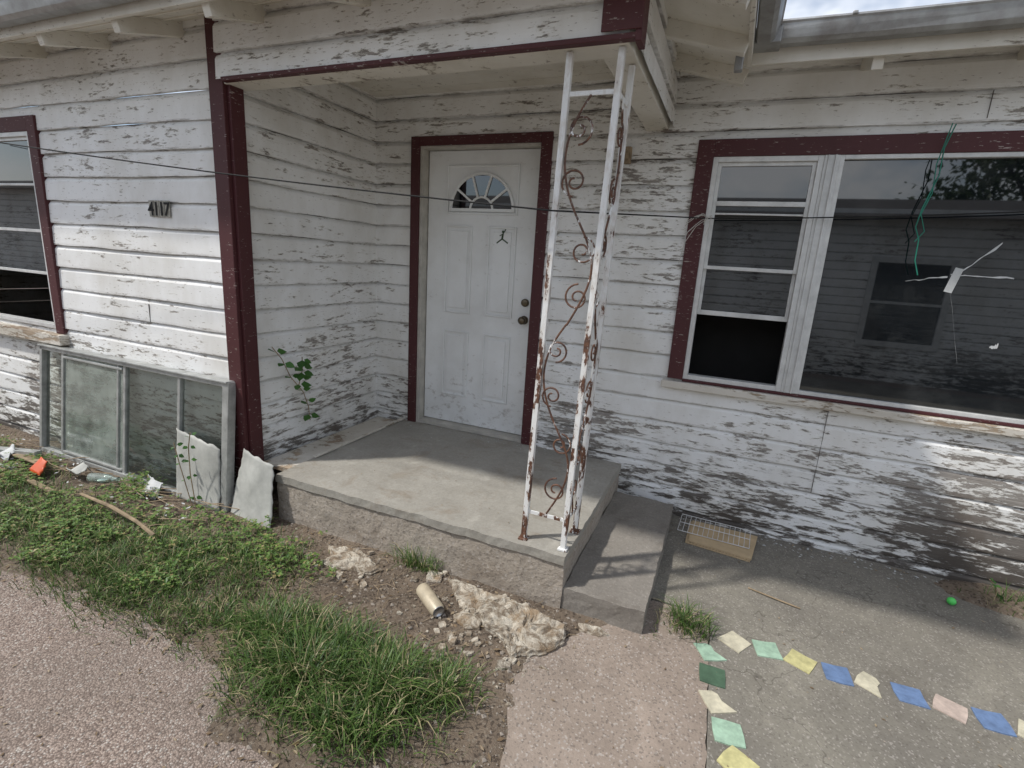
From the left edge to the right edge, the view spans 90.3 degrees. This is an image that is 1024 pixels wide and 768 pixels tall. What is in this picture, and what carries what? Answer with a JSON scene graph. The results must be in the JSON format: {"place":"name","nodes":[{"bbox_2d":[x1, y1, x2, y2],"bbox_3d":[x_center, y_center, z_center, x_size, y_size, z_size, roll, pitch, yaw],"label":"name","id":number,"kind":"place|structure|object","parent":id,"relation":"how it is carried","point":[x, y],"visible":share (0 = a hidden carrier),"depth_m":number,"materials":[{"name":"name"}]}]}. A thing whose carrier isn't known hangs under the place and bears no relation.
{"place":"outdoors","nodes":[
{"label":"outdoors","id":0,"kind":"place"},
{"bbox_2d":[37,343,235,512],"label":"window frame bars","id":1,"kind":"object","parent":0,"point":[121,467],"depth_m":3.33,"materials":[{"name":"grey metal"}]},
{"bbox_2d":[65,361,122,454],"bbox_3d":[-2.841,0.188,3.459,0.682,0.702,0.068,9,14,22],"label":"dusty pane","id":2,"kind":"object","parent":1,"relation":"in","point":[111,394],"visible":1,"depth_m":3.42,"materials":[{"name":"grey glass"}]},
{"bbox_2d":[0,425,606,767],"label":"soil ground","id":3,"kind":"structure","parent":0,"point":[479,727],"depth_m":2.25,"materials":[{"name":"brown soil"}]},
{"bbox_2d":[0,444,14,461],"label":"plastic bag scrap","id":4,"kind":"object","parent":3,"relation":"on","point":[4,454],"visible":0.98,"depth_m":3.49,"materials":[{"name":"white plastic"}]},
{"bbox_2d":[0,446,42,469],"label":"metal strip","id":5,"kind":"object","parent":3,"relation":"on","point":[24,451],"visible":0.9,"depth_m":3.50,"materials":[{"name":"grey metal"}]},
{"bbox_2d":[0,454,53,492],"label":"scrap wood","id":6,"kind":"object","parent":3,"relation":"on","point":[28,458],"visible":0.52,"depth_m":3.24,"materials":[{"name":"brown wood"}]},
{"bbox_2d":[29,457,47,474],"bbox_3d":[-3.086,0.534,3.323,0.175,0.110,0.095,9,14,22],"label":"orange plastic scrap","id":7,"kind":"object","parent":3,"relation":"on","point":[38,466],"visible":0.97,"depth_m":3.29,"materials":[{"name":"orange plastic"}]},
{"bbox_2d":[66,462,90,475],"bbox_3d":[-2.821,0.553,3.318,0.164,0.087,0.110,9,14,22],"label":"plastic bag scrap","id":8,"kind":"object","parent":3,"relation":"on","point":[80,468],"visible":1,"depth_m":3.29,"materials":[{"name":"white plastic"}]},
{"bbox_2d":[86,473,119,482],"bbox_3d":[-2.568,0.597,3.208,0.200,0.066,0.062,5,14,7],"label":"plastic bottle","id":9,"kind":"object","parent":3,"relation":"on","point":[106,478],"visible":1,"depth_m":3.23,"materials":[{"name":"clear plastic"}]},
{"bbox_2d":[79,493,155,536],"bbox_3d":[-2.192,0.712,2.821,0.744,0.061,0.026,10,15,26],"label":"wooden stick","id":10,"kind":"object","parent":3,"relation":"on","point":[129,517],"visible":0.96,"depth_m":2.79,"materials":[{"name":"brown wood"}]},
{"bbox_2d":[140,474,162,499],"bbox_3d":[-2.257,0.645,3.177,0.206,0.113,0.090,11,15,28],"label":"plastic bag scrap","id":11,"kind":"object","parent":3,"relation":"on","point":[152,483],"visible":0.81,"depth_m":3.16,"materials":[{"name":"white plastic"}]},
{"bbox_2d":[0,424,337,595],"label":"weeds","id":12,"kind":"object","parent":3,"relation":"on","point":[57,524],"visible":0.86,"depth_m":2.71,"materials":[{"name":"green plant"}]},
{"bbox_2d":[0,433,338,651],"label":"lawn grass","id":13,"kind":"structure","parent":3,"relation":"on","point":[102,575],"depth_m":2.47,"materials":[{"name":"green plant"}]},
{"bbox_2d":[176,428,220,511],"bbox_3d":[-1.893,0.517,3.063,0.393,0.449,0.055,9,14,22],"label":"sheet","id":14,"kind":"object","parent":3,"relation":"on","point":[205,466],"visible":0.91,"depth_m":3.05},
{"bbox_2d":[230,449,273,527],"bbox_3d":[-1.496,0.607,2.943,0.346,0.414,0.096,10,15,26],"label":"grey plaster sheet","id":15,"kind":"object","parent":3,"relation":"on","point":[252,498],"visible":0.94,"depth_m":2.93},
{"bbox_2d":[151,542,496,767],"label":"grass clump","id":16,"kind":"object","parent":3,"relation":"on","point":[287,661],"visible":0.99,"depth_m":1.85,"materials":[{"name":"green plant"}]},
{"bbox_2d":[323,545,382,574],"bbox_3d":[-0.831,0.921,2.623,0.382,0.061,0.182,9,14,22],"label":"broken concrete slab","id":17,"kind":"object","parent":3,"relation":"on","point":[344,560],"depth_m":2.60,"materials":[{"name":"beige concrete"}]},
{"bbox_2d":[0,437,799,675],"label":"twigs","id":18,"kind":"object","parent":3,"relation":"on","point":[63,468],"visible":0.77,"depth_m":2.83,"materials":[{"name":"brown wood"}]},
{"bbox_2d":[416,583,443,617],"bbox_3d":[-0.373,0.982,2.319,0.066,0.075,0.181,-6,16,-35],"label":"beverage can","id":19,"kind":"object","parent":3,"relation":"on","point":[430,600],"visible":1,"depth_m":2.28,"materials":[{"name":"metal"}]},
{"bbox_2d":[426,570,442,582],"bbox_3d":[-0.388,0.971,2.536,0.083,0.052,0.083,4,13,4],"label":"broken concrete slab","id":20,"kind":"object","parent":3,"relation":"on","point":[435,578],"depth_m":2.52,"materials":[{"name":"beige concrete"}]},
{"bbox_2d":[302,547,575,706],"bbox_3d":[-0.455,1.020,2.274,1.459,0.048,0.674,9,14,22],"label":"concrete rubble","id":21,"kind":"object","parent":3,"relation":"on","point":[504,663],"visible":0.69,"depth_m":2.12,"materials":[{"name":"beige concrete"}]},
{"bbox_2d":[454,609,480,629],"bbox_3d":[-0.190,1.054,2.240,0.147,0.057,0.090,15,17,39],"label":"broken concrete slab","id":22,"kind":"object","parent":3,"relation":"on","point":[468,621],"depth_m":2.23,"materials":[{"name":"beige concrete"}]},
{"bbox_2d":[448,578,511,614],"bbox_3d":[-0.176,1.020,2.383,0.377,0.064,0.184,9,14,22],"label":"broken concrete slab","id":23,"kind":"object","parent":3,"relation":"on","point":[475,598],"depth_m":2.39,"materials":[{"name":"beige concrete"}]},
{"bbox_2d":[0,447,1023,767],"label":"leaf litter","id":24,"kind":"object","parent":3,"relation":"on","point":[276,615],"visible":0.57,"depth_m":2.06,"materials":[{"name":"brown plant"}]},
{"bbox_2d":[478,597,565,657],"bbox_3d":[0.046,1.058,2.220,0.301,0.100,0.351,-6,17,-35],"label":"broken concrete slab","id":25,"kind":"object","parent":3,"relation":"on","point":[525,629],"depth_m":2.18,"materials":[{"name":"beige concrete"}]},
{"bbox_2d":[578,623,609,636],"bbox_3d":[0.355,1.096,2.238,0.147,0.047,0.060,9,14,22],"label":"broken concrete slab","id":26,"kind":"object","parent":3,"relation":"on","point":[589,629],"depth_m":2.23,"materials":[{"name":"beige concrete"}]},
{"bbox_2d":[0,288,709,767],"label":"asphalt ground","id":27,"kind":"structure","parent":0,"point":[80,688],"depth_m":1.81,"materials":[{"name":"grey asphalt"}]},
{"bbox_2d":[276,419,620,608],"bbox_3d":[-0.322,0.697,3.221,1.751,0.360,1.277,9,14,22],"label":"concrete porch","id":28,"kind":"object","parent":27,"relation":"on","point":[463,531],"visible":0.88,"depth_m":2.82,"materials":[{"name":"grey concrete"}]},
{"bbox_2d":[264,416,403,470],"bbox_3d":[-1.190,0.387,3.584,0.245,0.058,1.130,9,14,22],"label":"porch plank","id":29,"kind":"object","parent":28,"relation":"on","point":[304,453],"visible":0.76,"depth_m":3.46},
{"bbox_2d":[518,46,635,552],"bbox_3d":[0.261,-0.263,2.220,0.279,2.054,0.224,9,14,22],"label":"wrought iron post","id":30,"kind":"object","parent":28,"relation":"on","point":[609,193],"visible":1,"depth_m":2.12,"materials":[{"name":"white metal"}]},
{"bbox_2d":[56,92,928,384],"bbox_3d":[0.490,-0.578,3.703,12.800,2.600,0.010,9,14,22],"label":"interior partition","id":31,"kind":"object","parent":27,"relation":"on","point":[738,348],"depth_m":3.34,"materials":[{"name":"black"}]},
{"bbox_2d":[0,0,1023,591],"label":"walls","id":32,"kind":"structure","parent":27,"relation":"on","point":[936,500],"depth_m":3.07,"materials":[{"name":"white wood"}]},
{"bbox_2d":[148,202,153,214],"bbox_3d":[-2.101,-1.021,2.962,0.051,0.075,0.002,9,14,22],"label":"house number digit","id":33,"kind":"object","parent":32,"relation":"attached to","point":[150,208],"visible":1,"depth_m":2.96,"materials":[{"name":"black metal"}]},
{"bbox_2d":[148,200,170,216],"bbox_3d":[-2.035,-1.012,2.941,0.179,0.090,0.004,9,14,22],"label":"number plaque","id":34,"kind":"object","parent":32,"relation":"attached to","point":[164,206],"visible":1,"depth_m":2.94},
{"bbox_2d":[163,202,168,215],"bbox_3d":[-1.972,-0.999,2.910,0.049,0.075,0.002,9,14,22],"label":"house number digit","id":35,"kind":"object","parent":32,"relation":"attached to","point":[167,203],"visible":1,"depth_m":2.91,"materials":[{"name":"black metal"}]},
{"bbox_2d":[268,347,318,420],"bbox_3d":[-1.337,0.023,3.187,0.128,0.553,0.420,7,14,13],"label":"climbing vine","id":36,"kind":"object","parent":32,"relation":"attached to","point":[301,375],"visible":1,"depth_m":3.18,"materials":[{"name":"green plant"}]},
{"bbox_2d":[224,3,669,130],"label":"porch beam","id":37,"kind":"structure","parent":32,"relation":"attached to","point":[647,105],"depth_m":2.21,"materials":[{"name":"white wood"}]},
{"bbox_2d":[416,142,540,442],"bbox_3d":[-0.259,-0.626,3.675,0.900,2.015,0.130,9,14,22],"label":"door jamb","id":38,"kind":"object","parent":32,"relation":"attached to","point":[423,258],"depth_m":3.76,"materials":[{"name":"white wood"}]},
{"bbox_2d":[424,148,540,434],"bbox_3d":[-0.241,-0.635,3.687,0.862,1.960,0.051,9,14,22],"label":"door","id":39,"kind":"structure","parent":38,"relation":"in","point":[479,280],"depth_m":3.67,"materials":[{"name":"white paint"}]},
{"bbox_2d":[449,172,514,212],"bbox_3d":[-0.207,-1.321,3.500,0.502,0.261,0.019,9,14,22],"label":"fanlight","id":40,"kind":"object","parent":39,"relation":"in","point":[487,187],"visible":0.94,"depth_m":3.50,"materials":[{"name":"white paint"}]},
{"bbox_2d":[496,229,507,243],"bbox_3d":[-0.065,-1.014,3.501,0.090,0.100,0.002,9,14,22],"label":"door sticker","id":41,"kind":"object","parent":39,"relation":"attached to","point":[503,232],"depth_m":3.50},
{"bbox_2d":[518,299,528,324],"bbox_3d":[0.076,-0.498,3.524,0.060,0.178,0.066,9,14,22],"label":"door knob","id":42,"kind":"object","parent":39,"relation":"attached to","point":[523,320],"depth_m":3.52,"materials":[{"name":"gold metal"}]},
{"bbox_2d":[0,0,1002,120],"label":"roof","id":43,"kind":"structure","parent":32,"relation":"on","point":[731,19],"depth_m":2.24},
{"bbox_2d":[0,0,1023,479],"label":"maroon trim","id":44,"kind":"structure","parent":32,"relation":"attached to","point":[230,150],"depth_m":2.83,"materials":[{"name":"brown wood"}]},
{"bbox_2d":[0,0,1023,86],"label":"fascia and rafters","id":45,"kind":"structure","parent":32,"relation":"attached to","point":[123,18],"depth_m":2.30,"materials":[{"name":"white wood"}]},
{"bbox_2d":[0,0,1023,47],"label":"gutter","id":46,"kind":"object","parent":45,"relation":"attached to","point":[947,18],"visible":0.89,"depth_m":2.15,"materials":[{"name":"white metal"}]},
{"bbox_2d":[0,131,1023,424],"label":"window frame","id":47,"kind":"object","parent":32,"relation":"attached to","point":[814,239],"visible":0.88,"depth_m":2.81,"materials":[{"name":"white wood"}]},
{"bbox_2d":[0,140,1023,419],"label":"window glass","id":48,"kind":"object","parent":47,"relation":"in","point":[884,328],"visible":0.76,"depth_m":2.67,"materials":[{"name":"clear glass"}]},
{"bbox_2d":[908,243,1013,357],"bbox_3d":[2.236,-0.410,2.580,0.442,0.604,0.002,9,14,22],"label":"glass tape","id":49,"kind":"object","parent":47,"relation":"attached to","point":[953,280],"visible":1,"depth_m":2.55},
{"bbox_2d":[0,142,1023,218],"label":"overhead cable","id":50,"kind":"object","parent":32,"relation":"attached to","point":[500,204],"visible":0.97,"depth_m":2.41,"materials":[{"name":"black rubber"}]},
{"bbox_2d":[678,213,711,263],"bbox_3d":[1.043,-0.827,2.907,0.153,0.282,0.067,9,14,22],"label":"rope knot","id":51,"kind":"object","parent":50,"relation":"attached to","point":[704,215],"visible":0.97,"depth_m":2.89,"materials":[{"name":"grey fabric"}]},
{"bbox_2d":[914,123,956,274],"bbox_3d":[2.041,-0.889,2.481,0.080,0.703,0.025,4,13,3],"label":"green cord","id":52,"kind":"object","parent":50,"relation":"hanging from","point":[943,150],"visible":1,"depth_m":2.47,"materials":[{"name":"green plastic"}]},
{"bbox_2d":[0,322,1023,438],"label":"window sill","id":53,"kind":"structure","parent":32,"relation":"attached to","point":[45,336],"depth_m":2.88,"materials":[{"name":"white wood"}]},
{"bbox_2d":[148,90,994,490],"bbox_3d":[0.304,-0.478,3.023,5.071,2.260,0.574,6,14,8],"label":"board joint","id":54,"kind":"object","parent":32,"relation":"attached to","point":[826,418],"visible":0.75,"depth_m":2.91,"materials":[{"name":"grey wood"}]},
{"bbox_2d":[624,146,632,163],"bbox_3d":[0.682,-1.352,3.005,0.040,0.090,0.060,9,14,22],"label":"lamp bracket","id":55,"kind":"object","parent":32,"relation":"attached to","point":[628,155],"visible":0.89,"depth_m":2.99,"materials":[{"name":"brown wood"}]},
{"bbox_2d":[131,518,1012,767],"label":"pebbles","id":56,"kind":"object","parent":27,"relation":"on","point":[484,759],"visible":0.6,"depth_m":2.04,"materials":[{"name":"stone"}]},
{"bbox_2d":[347,59,614,96],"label":"porch ceiling","id":57,"kind":"structure","parent":0,"point":[587,70],"depth_m":3.12,"materials":[{"name":"white wood"}]},
{"bbox_2d":[13,0,970,128],"label":"sky","id":58,"kind":"structure","parent":0,"point":[794,8],"materials":[{"name":"white"}]},
{"bbox_2d":[500,600,709,767],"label":"concrete path","id":59,"kind":"structure","parent":0,"point":[649,711],"depth_m":1.87,"materials":[{"name":"beige concrete"}]},
{"bbox_2d":[561,491,672,634],"bbox_3d":[0.627,0.940,2.815,0.381,0.190,1.169,9,14,22],"label":"concrete step","id":60,"kind":"object","parent":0,"point":[613,577],"visible":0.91,"depth_m":2.55,"materials":[{"name":"grey concrete"}]},
{"bbox_2d":[734,10,858,72],"bbox_3d":[3.453,-1.150,1.380,5.255,0.230,0.230,9,14,22],"label":"gutter bracket","id":61,"kind":"object","parent":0,"point":[774,46],"visible":0.5,"depth_m":2.28,"materials":[{"name":"white metal"}]},
{"bbox_2d":[651,515,1023,767],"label":"concrete patio","id":62,"kind":"structure","parent":0,"point":[786,719],"depth_m":2.19,"materials":[{"name":"grey concrete"}]},
{"bbox_2d":[10,433,941,581],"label":"paint chips","id":63,"kind":"object","parent":62,"relation":"on","point":[431,437],"visible":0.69,"depth_m":3.02,"materials":[{"name":"paint"}]},
{"bbox_2d":[170,432,1003,599],"bbox_3d":[0.369,0.707,2.747,4.796,0.507,0.228,5,14,7],"label":"weed sprout","id":64,"kind":"object","parent":62,"relation":"on","point":[200,497],"visible":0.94,"depth_m":2.99,"materials":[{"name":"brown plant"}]},
{"bbox_2d":[677,514,757,561],"bbox_3d":[1.229,0.916,3.051,0.456,0.048,0.325,9,14,22],"label":"wire rack on board","id":65,"kind":"object","parent":62,"relation":"on","point":[732,543],"visible":1,"depth_m":3.03,"materials":[{"name":"brown wood"}]},
{"bbox_2d":[645,581,1023,647],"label":"grass tuft","id":66,"kind":"object","parent":62,"relation":"on","point":[681,616],"visible":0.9,"depth_m":2.30,"materials":[{"name":"green plant"}]},
{"bbox_2d":[693,631,1023,767],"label":"mosaic tiles","id":67,"kind":"object","parent":62,"relation":"on","point":[728,733],"visible":1,"depth_m":1.97,"materials":[{"name":"multicoloured tile"}]},
{"bbox_2d":[946,597,956,604],"bbox_3d":[2.223,1.098,2.576,0.040,0.040,0.040,9,14,22],"label":"green ball","id":68,"kind":"object","parent":62,"relation":"on","point":[951,600],"visible":1,"depth_m":2.56,"materials":[{"name":"green plastic"}]},
{"bbox_2d":[934,579,1023,619],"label":"soil mound","id":69,"kind":"object","parent":62,"relation":"on","point":[969,591],"visible":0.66,"depth_m":2.64,"materials":[{"name":"brown soil"}]}
]}

